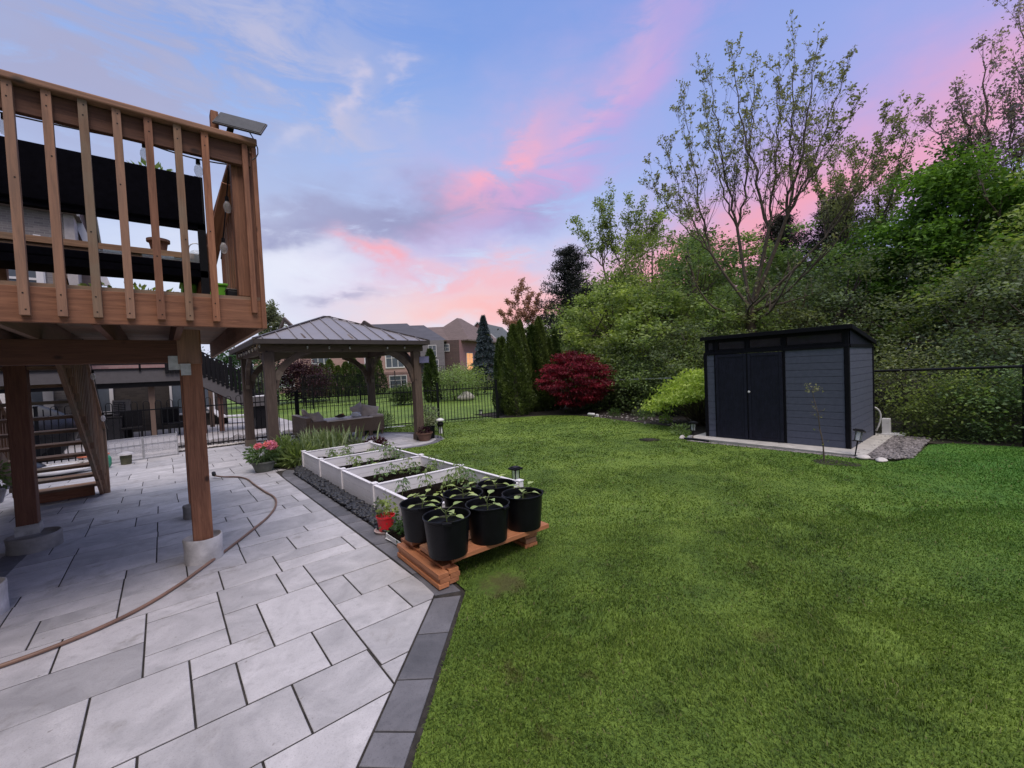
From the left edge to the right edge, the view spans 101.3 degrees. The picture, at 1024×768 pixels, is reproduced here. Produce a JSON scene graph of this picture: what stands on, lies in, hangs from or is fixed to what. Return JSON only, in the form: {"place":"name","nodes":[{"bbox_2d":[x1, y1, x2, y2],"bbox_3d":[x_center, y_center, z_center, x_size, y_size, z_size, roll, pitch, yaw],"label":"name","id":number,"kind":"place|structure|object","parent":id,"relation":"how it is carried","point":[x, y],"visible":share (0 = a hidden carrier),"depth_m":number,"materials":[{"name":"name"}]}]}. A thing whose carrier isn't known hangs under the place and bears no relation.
{"place":"outdoors","nodes":[
{"label":"outdoors","id":0,"kind":"place"},
{"bbox_2d":[103,416,124,442],"bbox_3d":[-11.761,1.350,12.254,0.660,0.780,0.540,-4,2,-40],"label":"patio chair","id":1,"kind":"object","parent":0,"point":[110,428],"visible":0.48,"depth_m":12.16,"materials":[{"name":"black metal"}]},
{"bbox_2d":[0,351,265,438],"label":"neighbour deck","id":2,"kind":"structure","parent":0,"point":[216,378],"depth_m":12.88,"materials":[{"name":"grey"}]},
{"bbox_2d":[42,417,291,464],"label":"neighbour patio","id":3,"kind":"structure","parent":0,"point":[230,430],"depth_m":14.01,"materials":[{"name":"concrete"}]},
{"bbox_2d":[5,405,78,456],"bbox_3d":[-11.119,1.201,9.742,1.558,1.516,0.865,-4,2,-40],"label":"covered grill","id":4,"kind":"object","parent":3,"relation":"on","point":[54,427],"visible":0.2,"depth_m":9.77,"materials":[{"name":"black fabric"}]},
{"bbox_2d":[120,410,142,442],"bbox_3d":[-11.354,1.258,12.539,0.500,0.930,0.515,-4,2,-40],"label":"patio chair","id":5,"kind":"object","parent":3,"relation":"on","point":[129,420],"visible":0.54,"depth_m":12.66,"materials":[{"name":"black metal"}]},
{"bbox_2d":[33,391,297,463],"bbox_3d":[-9.173,1.060,9.753,7.589,1.302,0.072,-4,2,-36],"label":"iron fence","id":6,"kind":"object","parent":3,"relation":"on","point":[35,412],"visible":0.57,"depth_m":10.16,"materials":[{"name":"metal"}]},
{"bbox_2d":[78,429,292,459],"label":"field stones","id":7,"kind":"object","parent":3,"relation":"on","point":[241,436],"visible":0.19,"depth_m":11.56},
{"bbox_2d":[0,425,465,767],"bbox_3d":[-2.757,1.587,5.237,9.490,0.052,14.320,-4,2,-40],"label":"patio","id":8,"kind":"structure","parent":0,"point":[129,720],"depth_m":2.75,"materials":[{"name":"stone"}]},
{"bbox_2d":[0,69,266,614],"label":"wooden deck","id":9,"kind":"structure","parent":8,"relation":"on","point":[57,321],"depth_m":3.03,"materials":[{"name":"brown wood"}]},
{"bbox_2d":[0,231,198,280],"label":"side table","id":10,"kind":"object","parent":9,"relation":"on","point":[32,240],"visible":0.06,"depth_m":3.51,"materials":[{"name":"brown wood"}]},
{"bbox_2d":[0,136,209,293],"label":"patio sofa","id":11,"kind":"object","parent":9,"relation":"on","point":[33,174],"visible":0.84,"depth_m":2.87,"materials":[{"name":"black fabric"}]},
{"bbox_2d":[212,112,266,159],"bbox_3d":[-1.916,-1.759,2.976,0.318,0.345,0.119,-3,2,-16],"label":"deck solar panel","id":12,"kind":"object","parent":9,"relation":"attached to","point":[230,122],"visible":0.98,"depth_m":2.96,"materials":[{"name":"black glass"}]},
{"bbox_2d":[0,471,276,667],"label":"garden hose","id":13,"kind":"object","parent":8,"relation":"on","point":[43,650],"visible":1,"depth_m":3.01,"materials":[{"name":"brown rubber"}]},
{"bbox_2d":[107,431,178,463],"bbox_3d":[-8.405,1.423,9.551,1.298,0.500,0.672,-4,3,-44],"label":"pen","id":14,"kind":"object","parent":8,"relation":"on","point":[142,444],"visible":0.63,"depth_m":9.38,"materials":[{"name":"grey"}]},
{"bbox_2d":[0,432,460,767],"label":"patio border","id":15,"kind":"object","parent":8,"relation":"on","point":[404,708],"visible":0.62,"depth_m":2.37,"materials":[{"name":"stone"}]},
{"bbox_2d":[397,552,448,589],"bbox_3d":[-0.740,1.499,3.423,0.085,0.036,0.781,-4,2,-38],"label":"wooden board","id":16,"kind":"object","parent":15,"relation":"on","point":[432,581],"visible":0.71,"depth_m":3.30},
{"bbox_2d":[398,549,449,584],"bbox_3d":[-0.733,1.461,3.429,0.085,0.036,0.781,-4,2,-38],"label":"wooden board","id":17,"kind":"object","parent":16,"relation":"on","point":[443,580],"visible":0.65,"depth_m":3.23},
{"bbox_2d":[397,542,448,579],"bbox_3d":[-0.744,1.423,3.420,0.085,0.036,0.781,-4,2,-38],"label":"wooden board","id":18,"kind":"object","parent":17,"relation":"on","point":[435,571],"visible":0.84,"depth_m":3.33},
{"bbox_2d":[242,440,280,472],"bbox_3d":[-4.476,1.276,7.517,0.640,0.585,0.667,-3,2,-19],"label":"flower pot","id":19,"kind":"object","parent":8,"relation":"on","point":[263,463],"visible":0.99,"depth_m":7.42,"materials":[{"name":"plant"}]},
{"bbox_2d":[291,415,334,437],"bbox_3d":[-5.333,1.164,11.402,0.825,0.642,1.615,-4,2,-40],"label":"wicker sofa","id":20,"kind":"object","parent":8,"relation":"on","point":[300,422],"visible":0.55,"depth_m":10.83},
{"bbox_2d":[228,316,429,456],"bbox_3d":[-4.588,-0.113,10.544,3.764,3.180,3.723,-4,2,-40],"label":"gazebo","id":21,"kind":"object","parent":8,"relation":"on","point":[369,342],"visible":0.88,"depth_m":9.81,"materials":[{"name":"wood"}]},
{"bbox_2d":[273,446,398,468],"bbox_3d":[-3.562,1.485,8.655,2.550,0.001,1.030,-4,2,-40],"label":"flower bed","id":22,"kind":"object","parent":8,"relation":"on","point":[301,464],"visible":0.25,"depth_m":7.76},
{"bbox_2d":[274,439,319,467],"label":"strap leaf clump","id":23,"kind":"object","parent":22,"relation":"on","point":[290,455],"visible":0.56,"depth_m":7.78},
{"bbox_2d":[270,421,380,464],"bbox_3d":[-3.707,1.152,8.495,2.036,0.701,1.314,-3,2,-17],"label":"iris clump","id":24,"kind":"object","parent":22,"relation":"on","point":[329,438],"visible":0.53,"depth_m":8.37,"materials":[{"name":"plant"}]},
{"bbox_2d":[323,416,372,438],"bbox_3d":[-4.534,1.181,11.473,1.200,0.532,0.850,-4,2,-40],"label":"wicker table","id":25,"kind":"object","parent":8,"relation":"on","point":[351,422],"visible":0.54,"depth_m":11.25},
{"bbox_2d":[227,381,520,426],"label":"neighbour lawn","id":26,"kind":"structure","parent":0,"point":[474,405],"depth_m":21.43,"materials":[{"name":"plant"}]},
{"bbox_2d":[201,346,292,404],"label":"garden tree","id":27,"kind":"object","parent":26,"relation":"on","point":[225,359],"visible":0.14,"depth_m":26.16,"materials":[{"name":"green plant"}]},
{"bbox_2d":[258,299,287,401],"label":"leafing tree","id":28,"kind":"object","parent":26,"relation":"on","point":[274,318],"visible":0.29,"depth_m":27.57,"materials":[{"name":"green plant"}]},
{"bbox_2d":[275,359,341,402],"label":"plum tree","id":29,"kind":"object","parent":26,"relation":"on","point":[297,369],"visible":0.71,"depth_m":29.74,"materials":[{"name":"red plant"}]},
{"bbox_2d":[301,371,411,406],"bbox_3d":[-9.956,0.145,29.134,0.084,1.982,9.424,-1,2,35],"label":"iron fence","id":30,"kind":"object","parent":26,"relation":"on","point":[401,374],"visible":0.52,"depth_m":27.61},
{"bbox_2d":[259,376,492,409],"bbox_3d":[-6.649,0.435,25.509,14.927,1.332,0.079,-4,2,-29],"label":"iron fence","id":31,"kind":"object","parent":26,"relation":"on","point":[341,387],"visible":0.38,"depth_m":23.94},
{"bbox_2d":[427,362,490,400],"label":"lawn shrub","id":32,"kind":"object","parent":26,"relation":"on","point":[456,380],"visible":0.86,"depth_m":24.48,"materials":[{"name":"green plant"}]},
{"bbox_2d":[471,315,494,389],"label":"blue spruce","id":33,"kind":"object","parent":26,"relation":"on","point":[484,348],"visible":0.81,"depth_m":37.34,"materials":[{"name":"green plant"}]},
{"bbox_2d":[497,277,554,342],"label":"blossoming tree","id":34,"kind":"object","parent":26,"relation":"on","point":[518,290],"visible":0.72,"depth_m":29.74,"materials":[{"name":"brown plant"}]},
{"bbox_2d":[0,0,1023,382],"label":"sky","id":35,"kind":"structure","parent":0,"point":[418,161],"materials":[{"name":"blue"}]},
{"bbox_2d":[241,361,933,461],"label":"ground","id":36,"kind":"structure","parent":0,"point":[895,460],"depth_m":7.31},
{"bbox_2d":[0,203,227,438],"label":"neighbour house","id":37,"kind":"structure","parent":36,"relation":"on","point":[38,223],"depth_m":14.60,"materials":[{"name":"brick"}]},
{"bbox_2d":[169,386,214,414],"bbox_3d":[-12.384,0.466,16.285,1.370,1.400,0.160,-4,2,-40],"label":"window","id":38,"kind":"structure","parent":37,"relation":"in","point":[175,391],"depth_m":16.01,"materials":[{"name":"grey glass"}]},
{"bbox_2d":[254,329,411,393],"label":"brick house","id":39,"kind":"structure","parent":36,"relation":"on","point":[390,364],"depth_m":57.51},
{"bbox_2d":[365,323,450,384],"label":"brick house","id":40,"kind":"structure","parent":36,"relation":"on","point":[436,345],"depth_m":72.48,"materials":[{"name":"grey"}]},
{"bbox_2d":[427,318,496,379],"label":"brick house","id":41,"kind":"structure","parent":36,"relation":"on","point":[459,335],"depth_m":76.58,"materials":[{"name":"brown"}]},
{"bbox_2d":[480,408,705,435],"bbox_3d":[2.639,1.052,13.589,3.880,0.001,8.500,-4,2,-40],"label":"garden bed","id":42,"kind":"object","parent":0,"point":[699,429],"visible":0.61,"depth_m":13.52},
{"bbox_2d":[497,323,536,416],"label":"cedar tree","id":43,"kind":"object","parent":42,"relation":"on","point":[513,347],"visible":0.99,"depth_m":14.71,"materials":[{"name":"green plant"}]},
{"bbox_2d":[512,319,536,412],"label":"cedar tree","id":44,"kind":"object","parent":42,"relation":"on","point":[520,327],"visible":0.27,"depth_m":15.74,"materials":[{"name":"green plant"}]},
{"bbox_2d":[524,324,547,411],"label":"cedar tree","id":45,"kind":"object","parent":42,"relation":"on","point":[530,336],"visible":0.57,"depth_m":15.93,"materials":[{"name":"green plant"}]},
{"bbox_2d":[532,315,557,410],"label":"cedar tree","id":46,"kind":"object","parent":42,"relation":"on","point":[540,335],"visible":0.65,"depth_m":15.95,"materials":[{"name":"green plant"}]},
{"bbox_2d":[534,349,617,413],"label":"japanese maple","id":47,"kind":"object","parent":42,"relation":"on","point":[580,367],"visible":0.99,"depth_m":14.17,"materials":[{"name":"red plant"}]},
{"bbox_2d":[633,367,705,425],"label":"burning bush","id":48,"kind":"object","parent":42,"relation":"on","point":[687,389],"visible":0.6,"depth_m":10.40,"materials":[{"name":"green plant"}]},
{"bbox_2d":[361,415,1023,767],"bbox_3d":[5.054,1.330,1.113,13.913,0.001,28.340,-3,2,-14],"label":"lawn","id":49,"kind":"structure","parent":0,"point":[502,579],"depth_m":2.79,"materials":[{"name":"plant"}]},
{"bbox_2d":[295,380,498,425],"bbox_3d":[-3.312,0.677,13.146,6.129,1.322,0.085,-3,2,-22],"label":"iron fence","id":50,"kind":"object","parent":49,"relation":"on","point":[437,390],"visible":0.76,"depth_m":13.44,"materials":[{"name":"metal"}]},
{"bbox_2d":[694,433,893,456],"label":"shed slab","id":51,"kind":"structure","parent":49,"relation":"on","point":[869,443],"depth_m":7.51,"materials":[{"name":"concrete"}]},
{"bbox_2d":[700,324,876,448],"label":"garden shed","id":52,"kind":"structure","parent":51,"relation":"on","point":[751,393],"depth_m":7.72,"materials":[{"name":"grey plastic"}]},
{"bbox_2d":[715,353,748,439],"bbox_3d":[4.418,0.250,8.452,0.056,1.690,0.603,-4,2,-40],"label":"door","id":53,"kind":"structure","parent":52,"relation":"in","point":[731,383],"depth_m":8.43,"materials":[{"name":"plastic"}]},
{"bbox_2d":[747,351,784,442],"bbox_3d":[4.808,0.247,7.972,0.071,1.690,0.603,-4,2,-40],"label":"door","id":54,"kind":"structure","parent":52,"relation":"in","point":[765,369],"depth_m":7.95,"materials":[{"name":"plastic"}]},
{"bbox_2d":[687,436,931,459],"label":"gravel bed","id":55,"kind":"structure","parent":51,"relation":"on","point":[900,447],"depth_m":7.02,"materials":[{"name":"gravel"}]},
{"bbox_2d":[561,371,1022,446],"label":"forest floor","id":56,"kind":"structure","parent":0,"point":[947,441],"depth_m":9.44,"materials":[{"name":"plant"}]},
{"bbox_2d":[422,348,441,401],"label":"round cedar","id":57,"kind":"object","parent":56,"relation":"on","point":[428,368],"visible":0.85,"depth_m":23.91,"materials":[{"name":"green plant"}]},
{"bbox_2d":[529,244,606,370],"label":"pine tree","id":58,"kind":"object","parent":56,"relation":"on","point":[569,268],"visible":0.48,"depth_m":20.75,"materials":[{"name":"green plant"}]},
{"bbox_2d":[546,296,621,383],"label":"woodland tree","id":59,"kind":"object","parent":56,"relation":"on","point":[561,340],"visible":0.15,"depth_m":19.89,"materials":[{"name":"green plant"}]},
{"bbox_2d":[540,343,640,411],"bbox_3d":[3.569,-0.324,16.321,5.034,2.575,4.160,-3,2,-23],"label":"woodland shrub","id":60,"kind":"object","parent":56,"relation":"on","point":[592,404],"visible":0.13,"depth_m":15.78,"materials":[{"name":"green plant"}]},
{"bbox_2d":[552,266,651,399],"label":"woodland tree","id":61,"kind":"object","parent":56,"relation":"on","point":[599,295],"visible":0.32,"depth_m":17.72,"materials":[{"name":"green plant"}]},
{"bbox_2d":[569,333,668,410],"bbox_3d":[3.893,-0.550,15.248,3.820,3.045,4.151,-2,2,29],"label":"woodland shrub","id":62,"kind":"object","parent":56,"relation":"on","point":[619,351],"visible":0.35,"depth_m":15.07,"materials":[{"name":"green plant"}]},
{"bbox_2d":[566,177,680,328],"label":"leafing tree","id":63,"kind":"object","parent":56,"relation":"on","point":[606,239],"visible":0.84,"depth_m":22.85,"materials":[{"name":"green plant"}]},
{"bbox_2d":[552,268,708,393],"bbox_3d":[4.567,-1.833,16.800,6.009,5.408,4.763,-3,2,-6],"label":"woodland tree","id":64,"kind":"object","parent":56,"relation":"on","point":[597,321],"visible":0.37,"depth_m":16.21,"materials":[{"name":"green plant"}]},
{"bbox_2d":[594,347,693,413],"bbox_3d":[4.486,-0.164,14.586,3.671,2.272,4.442,-3,2,-7],"label":"woodland shrub","id":65,"kind":"object","parent":56,"relation":"on","point":[627,374],"visible":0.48,"depth_m":14.07,"materials":[{"name":"green plant"}]},
{"bbox_2d":[596,210,723,339],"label":"woodland tree","id":66,"kind":"object","parent":56,"relation":"on","point":[641,245],"visible":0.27,"depth_m":20.52,"materials":[{"name":"green plant"}]},
{"bbox_2d":[618,330,704,411],"bbox_3d":[5.556,-0.476,13.905,3.855,2.827,3.548,-3,2,-17],"label":"woodland shrub","id":67,"kind":"object","parent":56,"relation":"on","point":[658,364],"visible":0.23,"depth_m":13.58,"materials":[{"name":"green plant"}]},
{"bbox_2d":[619,348,703,417],"bbox_3d":[5.498,-0.157,12.897,4.442,2.272,3.671,-1,2,35],"label":"woodland shrub","id":68,"kind":"object","parent":56,"relation":"on","point":[679,369],"visible":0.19,"depth_m":12.94,"materials":[{"name":"green plant"}]},
{"bbox_2d":[601,274,727,387],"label":"woodland tree","id":69,"kind":"object","parent":56,"relation":"on","point":[630,321],"visible":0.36,"depth_m":14.67,"materials":[{"name":"green plant"}]},
{"bbox_2d":[620,214,731,312],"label":"woodland tree","id":70,"kind":"object","parent":56,"relation":"on","point":[668,236],"visible":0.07,"depth_m":23.51,"materials":[{"name":"green plant"}]},
{"bbox_2d":[609,317,747,410],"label":"woodland tree","id":71,"kind":"object","parent":56,"relation":"on","point":[668,336],"visible":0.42,"depth_m":13.12,"materials":[{"name":"green plant"}]},
{"bbox_2d":[611,204,781,361],"bbox_3d":[7.623,-3.179,17.083,7.500,7.830,6.621,-4,2,-40],"label":"woodland tree","id":72,"kind":"object","parent":56,"relation":"on","point":[707,259],"visible":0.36,"depth_m":16.12,"materials":[{"name":"green plant"}]},
{"bbox_2d":[633,284,792,382],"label":"woodland tree","id":73,"kind":"object","parent":56,"relation":"on","point":[722,304],"visible":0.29,"depth_m":13.35,"materials":[{"name":"green plant"}]},
{"bbox_2d":[675,228,832,331],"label":"woodland tree","id":74,"kind":"object","parent":56,"relation":"on","point":[748,238],"visible":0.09,"depth_m":17.94,"materials":[{"name":"green plant"}]},
{"bbox_2d":[674,292,839,366],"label":"woodland tree","id":75,"kind":"object","parent":56,"relation":"on","point":[784,311],"visible":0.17,"depth_m":12.76,"materials":[{"name":"green plant"}]},
{"bbox_2d":[736,209,812,319],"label":"pine tree","id":76,"kind":"object","parent":56,"relation":"on","point":[775,227],"visible":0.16,"depth_m":22.00,"materials":[{"name":"green plant"}]},
{"bbox_2d":[638,9,925,332],"bbox_3d":[7.516,-4.977,12.259,3.806,11.695,6.492,-4,2,-40],"label":"budding tree","id":77,"kind":"object","parent":56,"relation":"on","point":[750,301],"visible":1,"depth_m":12.30,"materials":[{"name":"green plant"}]},
{"bbox_2d":[565,364,1023,446],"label":"chain link fence","id":78,"kind":"object","parent":56,"relation":"on","point":[960,368],"visible":0.2,"depth_m":7.54,"materials":[{"name":"black metal"}]},
{"bbox_2d":[588,274,1009,406],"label":"undergrowth stems","id":79,"kind":"object","parent":56,"relation":"on","point":[842,315],"visible":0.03,"depth_m":12.35,"materials":[{"name":"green plant"}]},
{"bbox_2d":[726,264,902,379],"bbox_3d":[9.783,-1.572,13.927,5.630,4.622,6.296,-1,3,45],"label":"woodland tree","id":80,"kind":"object","parent":56,"relation":"on","point":[822,294],"visible":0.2,"depth_m":12.86,"materials":[{"name":"green plant"}]},
{"bbox_2d":[730,220,908,337],"bbox_3d":[11.125,-2.770,16.370,6.621,6.734,7.500,-2,2,22],"label":"woodland tree","id":81,"kind":"object","parent":56,"relation":"on","point":[779,254],"visible":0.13,"depth_m":16.04,"materials":[{"name":"green plant"}]},
{"bbox_2d":[785,197,891,322],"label":"tree","id":82,"kind":"object","parent":56,"relation":"on","point":[820,236],"visible":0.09,"depth_m":18.59,"materials":[{"name":"green plant"}]},
{"bbox_2d":[753,211,933,362],"bbox_3d":[13.863,-3.494,18.096,7.283,7.830,8.250,-3,2,-22],"label":"woodland tree","id":83,"kind":"object","parent":56,"relation":"on","point":[853,226],"visible":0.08,"depth_m":17.62,"materials":[{"name":"green plant"}]},
{"bbox_2d":[802,111,931,319],"bbox_3d":[13.039,-4.585,15.648,3.650,10.195,1.934,-1,2,35],"label":"leafing tree","id":84,"kind":"object","parent":56,"relation":"on","point":[887,205],"visible":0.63,"depth_m":15.40,"materials":[{"name":"green plant"}]},
{"bbox_2d":[757,240,1007,383],"bbox_3d":[10.979,-1.717,12.991,5.630,4.866,6.296,-2,2,11],"label":"woodland tree","id":85,"kind":"object","parent":56,"relation":"on","point":[910,269],"visible":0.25,"depth_m":11.93,"materials":[{"name":"green plant"}]},
{"bbox_2d":[828,263,1023,416],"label":"woodland tree","id":86,"kind":"object","parent":56,"relation":"on","point":[977,329],"visible":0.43,"depth_m":9.79,"materials":[{"name":"green plant"}]},
{"bbox_2d":[829,130,1023,402],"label":"maple tree","id":87,"kind":"object","parent":56,"relation":"on","point":[946,189],"visible":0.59,"depth_m":11.38,"materials":[{"name":"green plant"}]},
{"bbox_2d":[874,325,983,431],"bbox_3d":[7.904,-0.105,8.903,2.965,2.175,2.729,-3,2,1],"label":"woodland shrub","id":88,"kind":"object","parent":56,"relation":"on","point":[898,366],"visible":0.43,"depth_m":8.65,"materials":[{"name":"green plant"}]},
{"bbox_2d":[871,167,1023,375],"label":"woodland tree","id":89,"kind":"object","parent":56,"relation":"on","point":[1009,239],"visible":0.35,"depth_m":9.78,"materials":[{"name":"green plant"}]},
{"bbox_2d":[875,358,1021,443],"bbox_3d":[8.357,0.243,7.755,2.961,1.515,2.447,-2,2,27],"label":"woodland shrub","id":90,"kind":"object","parent":56,"relation":"on","point":[937,418],"visible":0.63,"depth_m":7.77,"materials":[{"name":"green plant"}]},
{"bbox_2d":[894,238,1023,399],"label":"woodland tree","id":91,"kind":"object","parent":56,"relation":"on","point":[1004,265],"visible":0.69,"depth_m":8.66,"materials":[{"name":"green plant"}]},
{"bbox_2d":[897,311,1023,433],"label":"woodland shrub","id":92,"kind":"object","parent":56,"relation":"on","point":[1001,354],"visible":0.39,"depth_m":7.93,"materials":[{"name":"green plant"}]},
{"bbox_2d":[904,361,1023,445],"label":"woodland shrub","id":93,"kind":"object","parent":56,"relation":"on","point":[992,401],"visible":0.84,"depth_m":7.20,"materials":[{"name":"green plant"}]},
{"bbox_2d":[907,0,1023,396],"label":"leafing tree","id":94,"kind":"object","parent":56,"relation":"on","point":[1010,113],"visible":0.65,"depth_m":11.49,"materials":[{"name":"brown plant"}]},
{"label":"bed soil","id":95,"kind":"structure","parent":0,"visible":0},
{"bbox_2d":[293,465,401,533],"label":"black pebbles","id":96,"kind":"object","parent":95,"relation":"on","point":[355,506],"visible":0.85,"depth_m":5.52,"materials":[{"name":"gravel"}]},
{"bbox_2d":[371,490,399,534],"bbox_3d":[-1.302,1.291,4.348,0.302,0.459,0.280,-3,2,-4],"label":"red pot","id":97,"kind":"object","parent":96,"relation":"on","point":[384,514],"visible":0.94,"depth_m":4.30,"materials":[{"name":"plastic"}]},
{"bbox_2d":[379,511,404,544],"bbox_3d":[-1.064,1.382,4.068,0.429,0.275,0.476,-3,2,-3],"label":"herb tray","id":98,"kind":"object","parent":95,"relation":"on","point":[395,536],"visible":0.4,"depth_m":4.04,"materials":[{"name":"plant"}]},
{"bbox_2d":[301,441,523,521],"bbox_3d":[-1.831,1.323,6.239,1.306,0.332,4.616,-4,2,-40],"label":"raised bed","id":99,"kind":"object","parent":95,"relation":"on","point":[362,482],"visible":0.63,"depth_m":6.00,"materials":[{"name":"white plastic"}]},
{"bbox_3d":[-0.617,1.378,3.507,0.090,0.036,0.570,-4,2,-40],"label":"wooden board","id":100,"kind":"object","parent":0,"visible":0},
{"bbox_2d":[404,536,420,545],"bbox_3d":[-0.467,1.318,3.932,1.080,0.038,0.160,-4,2,-38],"label":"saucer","id":101,"kind":"object","parent":100,"relation":"on","point":[411,544],"visible":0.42,"depth_m":3.57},
{"bbox_2d":[399,489,442,542],"bbox_3d":[-0.779,1.128,3.640,0.374,0.384,0.375,-3,2,-24],"label":"nursery pot","id":102,"kind":"object","parent":101,"relation":"on","point":[414,509],"visible":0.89,"depth_m":3.51,"materials":[{"name":"plastic"}]},
{"bbox_2d":[442,482,482,529],"bbox_3d":[-0.446,1.108,3.866,0.375,0.378,0.374,-2,2,9],"label":"nursery pot","id":103,"kind":"object","parent":101,"relation":"on","point":[451,496],"visible":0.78,"depth_m":3.89,"materials":[{"name":"plastic"}]},
{"bbox_2d":[475,474,515,496],"bbox_3d":[-0.152,1.086,4.137,0.374,0.379,0.375,-1,2,42],"label":"nursery pot","id":104,"kind":"object","parent":101,"relation":"on","point":[498,486],"visible":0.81,"depth_m":4.16,"materials":[{"name":"plastic"}]},
{"bbox_2d":[453,521,548,561],"bbox_3d":[-0.109,1.312,3.580,0.980,0.038,0.190,-4,2,-38],"label":"wooden board","id":105,"kind":"object","parent":100,"relation":"on","point":[473,549],"visible":0.37,"depth_m":3.50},
{"bbox_2d":[422,501,470,560],"bbox_3d":[-0.506,1.126,3.281,0.374,0.386,0.375,-4,2,-40],"label":"nursery pot","id":106,"kind":"object","parent":105,"relation":"on","point":[447,531],"visible":1,"depth_m":3.16,"materials":[{"name":"plastic"}]},
{"bbox_2d":[465,490,509,545],"bbox_3d":[-0.201,1.106,3.524,0.375,0.382,0.374,-3,2,1],"label":"nursery pot","id":107,"kind":"object","parent":105,"relation":"on","point":[488,521],"visible":0.97,"depth_m":3.40,"materials":[{"name":"plastic"}]},
{"bbox_2d":[501,481,543,531],"bbox_3d":[0.098,1.088,3.773,0.374,0.375,0.375,-1,2,34],"label":"nursery pot","id":108,"kind":"object","parent":105,"relation":"on","point":[524,509],"visible":0.93,"depth_m":3.64,"materials":[{"name":"plastic"}]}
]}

